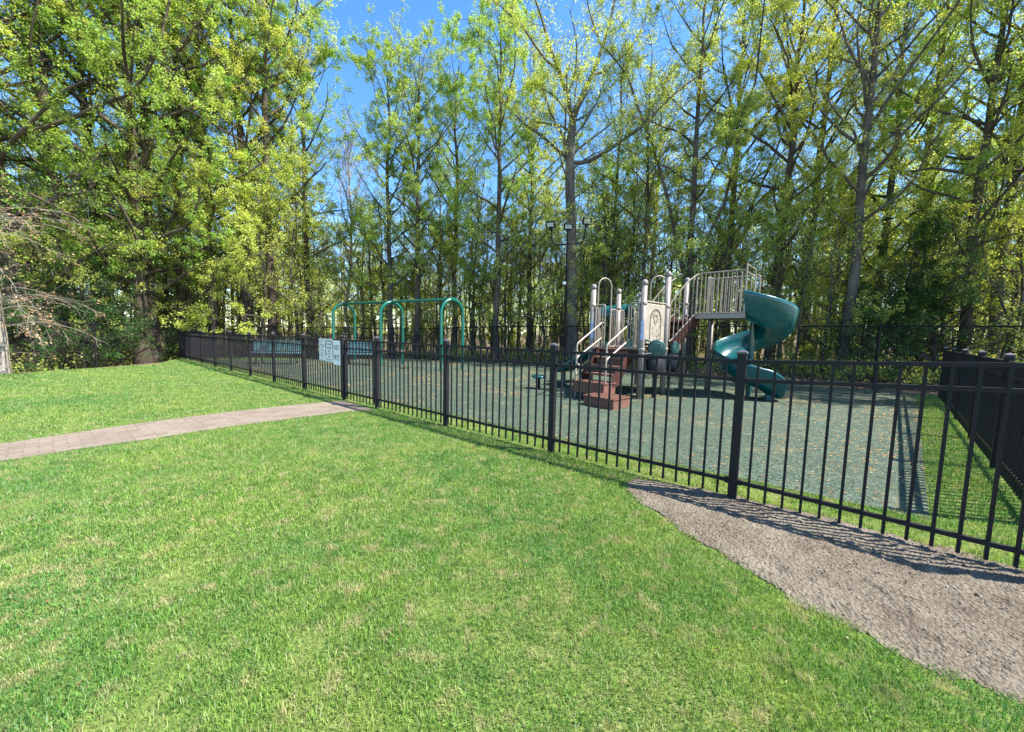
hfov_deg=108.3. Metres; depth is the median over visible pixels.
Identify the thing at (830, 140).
tree
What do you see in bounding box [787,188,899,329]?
young tree
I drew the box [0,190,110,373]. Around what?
birch tree
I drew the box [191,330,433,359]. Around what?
ornamental fence
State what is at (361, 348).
park bench
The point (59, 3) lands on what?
tree
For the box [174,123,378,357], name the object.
understory tree
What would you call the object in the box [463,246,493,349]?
sapling
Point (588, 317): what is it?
young tree
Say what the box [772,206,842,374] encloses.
sapling
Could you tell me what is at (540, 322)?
sapling
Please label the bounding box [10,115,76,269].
tree
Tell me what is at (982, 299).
young tree
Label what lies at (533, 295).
sapling
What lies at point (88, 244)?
sapling
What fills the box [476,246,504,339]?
sapling
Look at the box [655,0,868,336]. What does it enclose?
tree
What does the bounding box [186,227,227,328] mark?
sapling
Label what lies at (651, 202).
young tree
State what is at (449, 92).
tree
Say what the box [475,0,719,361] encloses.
oak tree
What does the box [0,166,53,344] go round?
sapling
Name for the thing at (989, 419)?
ornamental fence
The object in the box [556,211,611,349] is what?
sapling
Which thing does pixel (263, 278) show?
sapling
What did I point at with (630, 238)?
sapling
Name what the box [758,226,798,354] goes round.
sapling
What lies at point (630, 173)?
tree
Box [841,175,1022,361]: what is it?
young tree
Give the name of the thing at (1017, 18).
tree
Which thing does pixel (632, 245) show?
sapling
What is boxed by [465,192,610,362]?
understory tree
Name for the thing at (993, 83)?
tree
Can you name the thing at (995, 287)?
sapling
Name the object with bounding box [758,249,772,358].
sapling
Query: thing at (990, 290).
sapling
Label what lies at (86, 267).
young tree
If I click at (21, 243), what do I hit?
understory tree
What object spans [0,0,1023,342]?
sky
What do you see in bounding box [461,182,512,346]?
sapling
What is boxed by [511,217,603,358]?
young tree
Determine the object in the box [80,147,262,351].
understory tree
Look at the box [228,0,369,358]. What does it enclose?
tree
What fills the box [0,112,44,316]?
young tree
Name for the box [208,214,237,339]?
sapling
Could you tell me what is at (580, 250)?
sapling
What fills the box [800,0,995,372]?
tree
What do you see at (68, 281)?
young tree
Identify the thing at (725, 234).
young tree
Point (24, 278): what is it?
sapling
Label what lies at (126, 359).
brushwood
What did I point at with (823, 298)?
sapling
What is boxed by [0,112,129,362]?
young tree
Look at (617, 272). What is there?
young tree
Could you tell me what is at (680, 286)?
sapling
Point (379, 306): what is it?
understory tree
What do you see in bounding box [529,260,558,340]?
sapling
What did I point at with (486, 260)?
sapling
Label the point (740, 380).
ornamental fence
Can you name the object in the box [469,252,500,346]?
sapling
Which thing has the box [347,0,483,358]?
tree
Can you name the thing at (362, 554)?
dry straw
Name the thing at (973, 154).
young tree
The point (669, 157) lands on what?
tree
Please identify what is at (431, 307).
young tree
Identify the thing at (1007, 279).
young tree
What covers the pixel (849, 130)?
tree
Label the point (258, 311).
sapling
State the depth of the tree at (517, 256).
23.23 m
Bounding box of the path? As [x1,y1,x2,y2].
[0,401,373,460]
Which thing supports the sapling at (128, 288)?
on the ground at (907, 390)
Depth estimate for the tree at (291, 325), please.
27.14 m
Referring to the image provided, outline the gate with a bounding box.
[342,333,374,405]
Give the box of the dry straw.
[0,396,1009,731]
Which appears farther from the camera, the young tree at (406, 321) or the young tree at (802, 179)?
the young tree at (406, 321)
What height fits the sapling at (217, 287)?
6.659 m
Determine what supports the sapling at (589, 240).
on the ground at (907, 390)
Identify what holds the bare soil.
on the lawn at (316, 640)
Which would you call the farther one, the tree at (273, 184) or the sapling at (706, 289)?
the tree at (273, 184)
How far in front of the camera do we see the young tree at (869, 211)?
16.19 m
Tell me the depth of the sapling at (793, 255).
15.87 m
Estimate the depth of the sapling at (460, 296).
24.17 m
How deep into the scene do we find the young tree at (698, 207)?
18.20 m
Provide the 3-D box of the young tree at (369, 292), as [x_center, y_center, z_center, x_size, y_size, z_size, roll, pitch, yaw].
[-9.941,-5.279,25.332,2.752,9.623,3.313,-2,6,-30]
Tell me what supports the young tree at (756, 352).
on the ground at (907, 390)
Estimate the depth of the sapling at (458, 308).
25.06 m
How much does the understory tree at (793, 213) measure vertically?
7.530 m
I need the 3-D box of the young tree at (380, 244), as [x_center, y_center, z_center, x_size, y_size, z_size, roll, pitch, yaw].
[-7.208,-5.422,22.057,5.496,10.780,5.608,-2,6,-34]
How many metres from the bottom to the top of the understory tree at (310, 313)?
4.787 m
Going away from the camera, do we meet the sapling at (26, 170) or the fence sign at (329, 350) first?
the fence sign at (329, 350)
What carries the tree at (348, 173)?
on the ground at (907, 390)
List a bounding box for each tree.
[0,0,120,143]
[0,0,159,369]
[0,0,208,372]
[0,0,228,364]
[0,0,256,357]
[0,0,274,362]
[0,0,300,364]
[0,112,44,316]
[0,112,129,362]
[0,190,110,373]
[0,191,182,365]
[0,216,133,349]
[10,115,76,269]
[11,174,75,347]
[21,162,198,345]
[37,208,118,338]
[60,75,173,300]
[67,159,205,311]
[80,0,312,351]
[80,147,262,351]
[105,248,202,333]
[112,163,197,358]
[126,108,196,347]
[130,0,338,356]
[147,0,345,356]
[159,148,347,356]
[159,172,267,346]
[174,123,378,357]
[174,238,289,333]
[214,224,305,346]
[227,124,313,282]
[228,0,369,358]
[234,252,262,330]
[262,210,346,322]
[271,165,327,335]
[275,218,310,351]
[277,270,343,332]
[279,270,370,358]
[300,99,386,358]
[313,213,365,336]
[313,213,430,358]
[328,224,399,350]
[336,3,465,358]
[342,185,431,334]
[346,216,386,348]
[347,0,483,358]
[366,256,437,354]
[376,186,422,344]
[383,202,489,359]
[385,225,486,357]
[392,0,502,359]
[395,241,435,342]
[399,133,477,308]
[421,152,529,355]
[433,0,560,362]
[438,269,461,342]
[443,198,561,358]
[452,251,535,358]
[464,220,560,355]
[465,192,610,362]
[469,5,606,357]
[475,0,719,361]
[484,170,557,354]
[491,207,533,356]
[505,196,552,346]
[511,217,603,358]
[532,173,610,342]
[540,175,717,333]
[552,192,661,341]
[558,39,684,337]
[560,103,700,338]
[576,196,731,336]
[578,242,594,346]
[581,149,639,328]
[586,0,811,368]
[596,21,718,340]
[597,223,630,342]
[612,50,711,282]
[618,137,761,345]
[621,249,706,338]
[643,153,728,317]
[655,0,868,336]
[663,191,833,370]
[667,178,773,362]
[677,208,804,338]
[679,0,895,369]
[696,206,726,361]
[714,184,856,370]
[715,143,890,372]
[715,185,767,334]
[723,159,852,349]
[731,234,771,356]
[741,0,922,368]
[757,153,958,352]
[758,222,910,353]
[759,146,822,350]
[759,198,911,375]
[761,197,828,357]
[770,0,1007,378]
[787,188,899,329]
[792,110,898,345]
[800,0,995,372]
[820,0,1023,372]
[840,0,1023,351]
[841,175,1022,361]
[842,153,1023,329]
[844,167,1006,367]
[858,198,1017,353]
[862,29,1023,340]
[870,167,980,376]
[886,157,957,307]
[903,0,1023,357]
[912,192,1023,358]
[913,0,1023,361]
[952,155,1023,360]
[954,208,1023,357]
[957,133,1023,309]
[972,182,1023,357]
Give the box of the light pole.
[546,217,591,362]
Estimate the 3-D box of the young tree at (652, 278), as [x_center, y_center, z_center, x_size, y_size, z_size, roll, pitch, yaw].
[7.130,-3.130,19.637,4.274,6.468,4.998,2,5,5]
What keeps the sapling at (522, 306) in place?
on the ground at (907, 390)
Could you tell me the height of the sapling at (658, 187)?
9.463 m
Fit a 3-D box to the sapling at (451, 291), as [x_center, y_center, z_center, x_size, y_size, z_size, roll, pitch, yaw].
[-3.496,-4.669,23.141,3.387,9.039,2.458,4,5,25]
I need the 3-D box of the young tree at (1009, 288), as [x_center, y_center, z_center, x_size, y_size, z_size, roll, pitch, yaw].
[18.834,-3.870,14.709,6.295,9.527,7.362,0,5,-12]
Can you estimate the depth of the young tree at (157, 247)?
18.50 m
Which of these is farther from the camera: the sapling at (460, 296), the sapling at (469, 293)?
the sapling at (460, 296)
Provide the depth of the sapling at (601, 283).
18.52 m
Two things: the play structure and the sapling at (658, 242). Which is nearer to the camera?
the play structure
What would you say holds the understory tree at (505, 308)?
on the ground at (907, 390)
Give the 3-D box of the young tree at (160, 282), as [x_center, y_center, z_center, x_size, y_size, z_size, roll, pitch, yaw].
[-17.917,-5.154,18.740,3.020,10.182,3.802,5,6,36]
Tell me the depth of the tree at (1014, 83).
12.35 m
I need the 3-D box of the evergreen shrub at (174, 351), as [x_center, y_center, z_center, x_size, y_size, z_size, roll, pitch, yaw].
[-15.990,-2.131,17.168,4.585,4.577,3.901,-1,5,-24]
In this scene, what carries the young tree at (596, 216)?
on the ground at (907, 390)
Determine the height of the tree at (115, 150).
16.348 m
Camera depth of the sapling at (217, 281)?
18.93 m
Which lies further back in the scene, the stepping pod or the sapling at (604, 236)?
the sapling at (604, 236)
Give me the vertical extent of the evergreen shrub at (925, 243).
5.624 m
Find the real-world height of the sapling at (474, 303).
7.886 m
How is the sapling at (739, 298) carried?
on the ground at (907, 390)
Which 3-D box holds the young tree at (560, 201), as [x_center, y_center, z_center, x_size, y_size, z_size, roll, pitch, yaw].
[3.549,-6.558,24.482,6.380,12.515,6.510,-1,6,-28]
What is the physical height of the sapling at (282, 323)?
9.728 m
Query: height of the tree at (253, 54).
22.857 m
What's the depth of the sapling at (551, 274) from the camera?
23.84 m
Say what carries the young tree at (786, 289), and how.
on the ground at (907, 390)
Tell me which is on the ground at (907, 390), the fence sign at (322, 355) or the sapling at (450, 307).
the sapling at (450, 307)
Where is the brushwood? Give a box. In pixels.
[10,337,1020,383]
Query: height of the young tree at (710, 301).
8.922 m
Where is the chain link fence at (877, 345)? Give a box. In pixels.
[5,321,1023,390]
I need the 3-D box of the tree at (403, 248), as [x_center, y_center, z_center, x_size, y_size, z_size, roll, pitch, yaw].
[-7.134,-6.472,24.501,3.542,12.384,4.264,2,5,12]
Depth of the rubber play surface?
5.88 m
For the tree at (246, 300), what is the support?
on the ground at (907, 390)
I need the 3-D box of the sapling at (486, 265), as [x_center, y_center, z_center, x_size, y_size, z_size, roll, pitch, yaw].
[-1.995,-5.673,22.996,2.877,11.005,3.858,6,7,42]
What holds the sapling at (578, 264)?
on the ground at (907, 390)
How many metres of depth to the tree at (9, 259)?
12.87 m
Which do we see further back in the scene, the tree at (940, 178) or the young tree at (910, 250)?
the tree at (940, 178)
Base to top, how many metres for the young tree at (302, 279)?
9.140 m
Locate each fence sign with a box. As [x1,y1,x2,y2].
[319,338,325,360]
[326,339,332,362]
[333,340,340,364]
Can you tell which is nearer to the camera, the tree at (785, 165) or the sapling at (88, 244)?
the sapling at (88, 244)
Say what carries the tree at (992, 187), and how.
on the ground at (907, 390)
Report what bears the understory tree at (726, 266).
on the ground at (907, 390)
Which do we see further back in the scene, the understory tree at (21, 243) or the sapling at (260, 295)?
the sapling at (260, 295)
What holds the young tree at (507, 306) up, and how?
on the ground at (907, 390)
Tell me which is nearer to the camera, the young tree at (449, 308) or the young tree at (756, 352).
the young tree at (756, 352)
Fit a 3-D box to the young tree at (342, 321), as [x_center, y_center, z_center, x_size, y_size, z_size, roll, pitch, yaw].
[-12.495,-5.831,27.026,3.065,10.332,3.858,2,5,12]
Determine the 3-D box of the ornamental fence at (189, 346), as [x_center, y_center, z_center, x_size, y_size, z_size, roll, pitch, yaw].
[-8.854,-0.457,11.637,14.478,1.294,0.078,5,6,39]
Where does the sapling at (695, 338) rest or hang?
on the ground at (907, 390)
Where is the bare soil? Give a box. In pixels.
[627,478,1023,704]
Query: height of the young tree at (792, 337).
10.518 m
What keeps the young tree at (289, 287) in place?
on the ground at (907, 390)
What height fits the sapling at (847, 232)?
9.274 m
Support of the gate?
attached to the ornamental fence at (740, 380)
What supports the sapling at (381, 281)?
on the ground at (907, 390)
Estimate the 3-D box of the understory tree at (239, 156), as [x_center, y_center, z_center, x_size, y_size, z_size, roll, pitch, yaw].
[-11.193,-4.778,17.207,5.684,9.883,7.012,1,5,0]
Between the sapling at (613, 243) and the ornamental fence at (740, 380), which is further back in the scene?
the sapling at (613, 243)
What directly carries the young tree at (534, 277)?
on the ground at (907, 390)
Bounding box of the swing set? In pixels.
[332,297,463,370]
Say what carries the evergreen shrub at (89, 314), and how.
on the ground at (907, 390)
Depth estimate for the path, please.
4.88 m
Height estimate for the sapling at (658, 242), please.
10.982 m
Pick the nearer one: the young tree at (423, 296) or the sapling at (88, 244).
the sapling at (88, 244)
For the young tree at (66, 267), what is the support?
on the ground at (907, 390)
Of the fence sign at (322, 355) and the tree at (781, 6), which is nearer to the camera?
the fence sign at (322, 355)
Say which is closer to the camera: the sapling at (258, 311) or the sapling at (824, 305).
the sapling at (824, 305)
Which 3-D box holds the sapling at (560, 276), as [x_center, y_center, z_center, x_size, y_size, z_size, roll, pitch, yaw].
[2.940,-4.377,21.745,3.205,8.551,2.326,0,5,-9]
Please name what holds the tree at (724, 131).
on the ground at (907, 390)
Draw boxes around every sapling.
[0,162,57,350]
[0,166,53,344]
[1,167,46,316]
[1,227,61,351]
[2,212,58,353]
[39,163,130,364]
[77,206,126,351]
[105,234,163,355]
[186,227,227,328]
[192,250,229,324]
[193,227,232,329]
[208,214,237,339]
[222,245,262,331]
[224,221,266,334]
[234,239,282,334]
[251,247,286,345]
[260,230,301,351]
[265,219,298,339]
[272,207,316,340]
[304,243,340,345]
[339,254,382,352]
[363,245,405,346]
[394,241,430,352]
[403,237,433,352]
[404,221,438,349]
[422,212,468,340]
[427,236,478,335]
[443,232,467,337]
[444,227,476,341]
[449,146,509,360]
[450,184,510,352]
[450,267,471,350]
[457,248,488,354]
[457,273,466,348]
[458,237,476,341]
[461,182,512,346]
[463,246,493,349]
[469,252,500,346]
[469,283,492,357]
[474,198,507,344]
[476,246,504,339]
[502,231,541,359]
[506,211,548,354]
[509,238,541,345]
[514,244,538,354]
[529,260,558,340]
[532,215,565,355]
[536,258,554,353]
[538,221,581,340]
[540,169,598,342]
[541,215,565,331]
[548,191,607,350]
[549,190,608,339]
[556,194,606,339]
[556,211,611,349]
[576,161,632,341]
[576,189,626,337]
[591,228,622,343]
[594,201,635,344]
[594,234,629,340]
[596,168,656,339]
[599,201,658,332]
[616,179,674,323]
[625,191,687,340]
[627,254,659,296]
[631,204,687,336]
[632,243,676,304]
[671,213,708,354]
[675,190,738,364]
[693,201,734,361]
[725,259,753,335]
[751,164,821,367]
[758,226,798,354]
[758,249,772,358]
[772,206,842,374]
[782,246,817,354]
[797,213,866,373]
[812,161,892,354]
[813,225,838,358]
[816,247,864,358]
[905,57,1023,369]
[905,217,991,344]
[931,191,966,345]
[939,158,1023,362]
[956,175,1023,349]
[962,150,1022,349]
[973,197,1023,350]
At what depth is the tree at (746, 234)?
29.58 m
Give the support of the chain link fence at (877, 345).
on the ground at (907, 390)
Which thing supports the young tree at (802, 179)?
on the ground at (907, 390)
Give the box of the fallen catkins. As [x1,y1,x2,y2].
[252,359,925,516]
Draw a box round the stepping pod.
[531,375,546,388]
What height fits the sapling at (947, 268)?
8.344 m
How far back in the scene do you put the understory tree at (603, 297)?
16.77 m
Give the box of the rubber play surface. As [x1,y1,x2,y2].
[217,359,928,519]
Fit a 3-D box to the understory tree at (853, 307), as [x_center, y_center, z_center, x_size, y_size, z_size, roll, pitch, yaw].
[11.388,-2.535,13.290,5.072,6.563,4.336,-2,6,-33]
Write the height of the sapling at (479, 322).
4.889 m
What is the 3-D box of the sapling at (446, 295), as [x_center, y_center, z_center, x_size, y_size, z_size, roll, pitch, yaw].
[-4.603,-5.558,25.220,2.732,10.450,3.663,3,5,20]
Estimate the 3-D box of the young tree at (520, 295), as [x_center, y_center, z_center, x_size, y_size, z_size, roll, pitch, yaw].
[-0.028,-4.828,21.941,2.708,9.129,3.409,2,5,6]
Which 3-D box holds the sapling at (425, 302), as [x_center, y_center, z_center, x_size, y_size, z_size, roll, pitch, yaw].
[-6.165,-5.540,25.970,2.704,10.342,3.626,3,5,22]
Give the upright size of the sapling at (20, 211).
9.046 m
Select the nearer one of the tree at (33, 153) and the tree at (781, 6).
the tree at (781, 6)
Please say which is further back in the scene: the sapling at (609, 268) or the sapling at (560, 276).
the sapling at (560, 276)
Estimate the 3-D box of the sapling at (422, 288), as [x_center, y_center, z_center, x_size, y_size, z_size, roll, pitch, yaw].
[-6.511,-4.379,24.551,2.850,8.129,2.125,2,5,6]
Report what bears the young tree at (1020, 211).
on the ground at (907, 390)
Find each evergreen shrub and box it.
[0,268,127,370]
[7,250,154,371]
[35,278,173,365]
[124,277,231,358]
[798,276,950,376]
[824,206,1023,383]
[831,225,1023,380]
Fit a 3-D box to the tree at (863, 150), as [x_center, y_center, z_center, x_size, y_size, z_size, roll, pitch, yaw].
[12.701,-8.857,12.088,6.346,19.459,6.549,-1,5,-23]
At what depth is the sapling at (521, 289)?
21.35 m
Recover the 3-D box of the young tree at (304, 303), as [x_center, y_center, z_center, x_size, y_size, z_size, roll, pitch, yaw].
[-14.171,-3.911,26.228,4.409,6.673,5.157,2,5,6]
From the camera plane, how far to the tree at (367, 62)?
18.33 m
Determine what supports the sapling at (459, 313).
on the ground at (907, 390)
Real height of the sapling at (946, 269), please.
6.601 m
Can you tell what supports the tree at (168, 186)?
on the ground at (907, 390)
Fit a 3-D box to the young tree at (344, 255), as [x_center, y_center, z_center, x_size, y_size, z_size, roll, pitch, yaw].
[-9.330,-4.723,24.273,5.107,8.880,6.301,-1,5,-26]
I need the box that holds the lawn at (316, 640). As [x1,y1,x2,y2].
[0,358,1023,731]
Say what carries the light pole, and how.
on the rubber play surface
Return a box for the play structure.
[557,263,798,409]
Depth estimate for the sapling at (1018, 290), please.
12.86 m
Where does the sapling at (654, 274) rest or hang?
on the ground at (907, 390)
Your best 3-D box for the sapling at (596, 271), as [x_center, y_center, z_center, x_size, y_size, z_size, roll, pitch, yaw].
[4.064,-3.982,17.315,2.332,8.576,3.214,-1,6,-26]
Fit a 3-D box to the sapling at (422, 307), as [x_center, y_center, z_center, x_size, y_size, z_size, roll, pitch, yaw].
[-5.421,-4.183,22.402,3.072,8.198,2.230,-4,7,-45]
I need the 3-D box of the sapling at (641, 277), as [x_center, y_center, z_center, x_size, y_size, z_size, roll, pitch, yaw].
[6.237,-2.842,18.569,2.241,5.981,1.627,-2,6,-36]
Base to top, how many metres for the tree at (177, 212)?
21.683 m
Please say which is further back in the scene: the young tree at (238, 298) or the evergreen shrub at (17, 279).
the young tree at (238, 298)
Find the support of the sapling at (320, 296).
on the ground at (907, 390)
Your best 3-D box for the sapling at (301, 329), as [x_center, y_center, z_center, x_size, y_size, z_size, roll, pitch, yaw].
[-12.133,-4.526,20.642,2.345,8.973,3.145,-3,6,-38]
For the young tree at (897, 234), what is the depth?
18.14 m
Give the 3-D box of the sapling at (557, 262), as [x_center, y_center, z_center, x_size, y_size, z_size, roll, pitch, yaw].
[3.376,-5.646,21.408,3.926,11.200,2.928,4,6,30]
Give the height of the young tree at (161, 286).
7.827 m
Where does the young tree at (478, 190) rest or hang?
on the ground at (907, 390)
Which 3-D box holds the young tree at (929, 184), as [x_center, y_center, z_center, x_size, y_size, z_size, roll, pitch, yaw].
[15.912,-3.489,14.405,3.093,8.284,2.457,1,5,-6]
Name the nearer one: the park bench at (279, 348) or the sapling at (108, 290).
the park bench at (279, 348)
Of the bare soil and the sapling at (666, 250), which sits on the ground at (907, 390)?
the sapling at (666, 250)
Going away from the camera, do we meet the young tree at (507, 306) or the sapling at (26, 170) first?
the sapling at (26, 170)
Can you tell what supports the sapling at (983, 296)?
on the ground at (907, 390)
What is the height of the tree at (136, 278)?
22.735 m
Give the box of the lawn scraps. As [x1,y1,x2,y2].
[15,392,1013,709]
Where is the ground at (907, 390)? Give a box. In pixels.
[41,330,983,395]
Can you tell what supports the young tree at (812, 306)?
on the ground at (907, 390)
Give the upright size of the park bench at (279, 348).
0.912 m
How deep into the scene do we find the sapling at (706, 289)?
19.25 m
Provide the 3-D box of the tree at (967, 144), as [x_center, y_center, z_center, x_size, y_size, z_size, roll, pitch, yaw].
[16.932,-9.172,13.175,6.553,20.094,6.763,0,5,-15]
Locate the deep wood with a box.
[0,127,1020,357]
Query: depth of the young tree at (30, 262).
17.85 m
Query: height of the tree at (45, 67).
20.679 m
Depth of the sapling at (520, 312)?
22.94 m
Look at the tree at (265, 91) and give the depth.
17.12 m
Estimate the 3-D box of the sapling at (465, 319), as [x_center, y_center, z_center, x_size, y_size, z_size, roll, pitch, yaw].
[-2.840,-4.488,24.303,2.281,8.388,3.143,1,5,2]
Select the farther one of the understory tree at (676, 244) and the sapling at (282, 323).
the sapling at (282, 323)
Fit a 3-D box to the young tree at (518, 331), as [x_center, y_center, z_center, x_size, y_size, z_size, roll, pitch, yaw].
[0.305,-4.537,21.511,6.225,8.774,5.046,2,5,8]
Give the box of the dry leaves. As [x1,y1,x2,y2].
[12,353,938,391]
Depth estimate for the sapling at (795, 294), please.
18.33 m
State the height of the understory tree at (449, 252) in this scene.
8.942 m
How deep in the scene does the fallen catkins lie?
6.16 m
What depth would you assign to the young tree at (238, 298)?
22.71 m
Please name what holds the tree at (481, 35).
on the ground at (907, 390)
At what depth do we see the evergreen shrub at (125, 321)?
14.76 m
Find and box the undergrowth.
[9,335,1023,384]
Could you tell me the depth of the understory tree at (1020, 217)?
11.46 m
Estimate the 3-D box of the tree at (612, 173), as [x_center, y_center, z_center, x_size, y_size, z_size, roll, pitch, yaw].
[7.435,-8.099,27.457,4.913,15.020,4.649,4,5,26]
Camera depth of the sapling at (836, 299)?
14.47 m
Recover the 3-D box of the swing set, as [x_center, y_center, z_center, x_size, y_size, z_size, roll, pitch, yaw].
[-4.823,-1.340,14.868,6.700,2.586,1.036,4,6,32]
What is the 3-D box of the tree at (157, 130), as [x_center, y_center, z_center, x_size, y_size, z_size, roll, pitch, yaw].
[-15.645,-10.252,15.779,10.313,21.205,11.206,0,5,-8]
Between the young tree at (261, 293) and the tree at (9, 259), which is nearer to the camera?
the tree at (9, 259)
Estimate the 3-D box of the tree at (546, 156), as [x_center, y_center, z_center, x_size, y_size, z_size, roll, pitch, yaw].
[1.706,-9.296,20.761,7.311,18.367,6.107,4,6,32]
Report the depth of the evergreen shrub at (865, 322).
13.27 m
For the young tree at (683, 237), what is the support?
on the ground at (907, 390)
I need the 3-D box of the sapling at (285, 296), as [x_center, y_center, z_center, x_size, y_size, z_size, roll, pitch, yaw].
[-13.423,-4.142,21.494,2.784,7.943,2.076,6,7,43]
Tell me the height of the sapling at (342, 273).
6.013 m
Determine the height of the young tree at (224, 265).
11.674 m
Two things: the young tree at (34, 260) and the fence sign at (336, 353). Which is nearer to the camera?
the fence sign at (336, 353)
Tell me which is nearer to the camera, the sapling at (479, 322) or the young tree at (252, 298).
the sapling at (479, 322)
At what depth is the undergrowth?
13.74 m
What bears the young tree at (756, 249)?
on the ground at (907, 390)
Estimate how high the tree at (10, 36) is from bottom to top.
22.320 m
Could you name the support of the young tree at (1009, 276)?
on the ground at (907, 390)
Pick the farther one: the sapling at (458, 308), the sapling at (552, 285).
the sapling at (458, 308)
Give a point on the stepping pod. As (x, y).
(539, 376)
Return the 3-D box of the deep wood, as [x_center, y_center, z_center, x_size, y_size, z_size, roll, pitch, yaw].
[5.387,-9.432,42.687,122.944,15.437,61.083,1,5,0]
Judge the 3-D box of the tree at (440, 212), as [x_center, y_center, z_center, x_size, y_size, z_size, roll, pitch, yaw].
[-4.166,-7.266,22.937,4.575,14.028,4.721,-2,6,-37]
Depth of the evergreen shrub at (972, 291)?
11.81 m
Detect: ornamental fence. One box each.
[178,329,346,399]
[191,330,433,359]
[373,336,1023,567]
[938,347,1023,502]
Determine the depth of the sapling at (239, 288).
21.03 m
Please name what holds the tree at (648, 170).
on the ground at (907, 390)
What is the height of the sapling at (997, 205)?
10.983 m
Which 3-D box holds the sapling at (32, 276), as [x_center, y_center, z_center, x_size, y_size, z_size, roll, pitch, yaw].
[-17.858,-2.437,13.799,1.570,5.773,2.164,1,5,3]
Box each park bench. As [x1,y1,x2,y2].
[251,340,300,364]
[348,342,371,365]

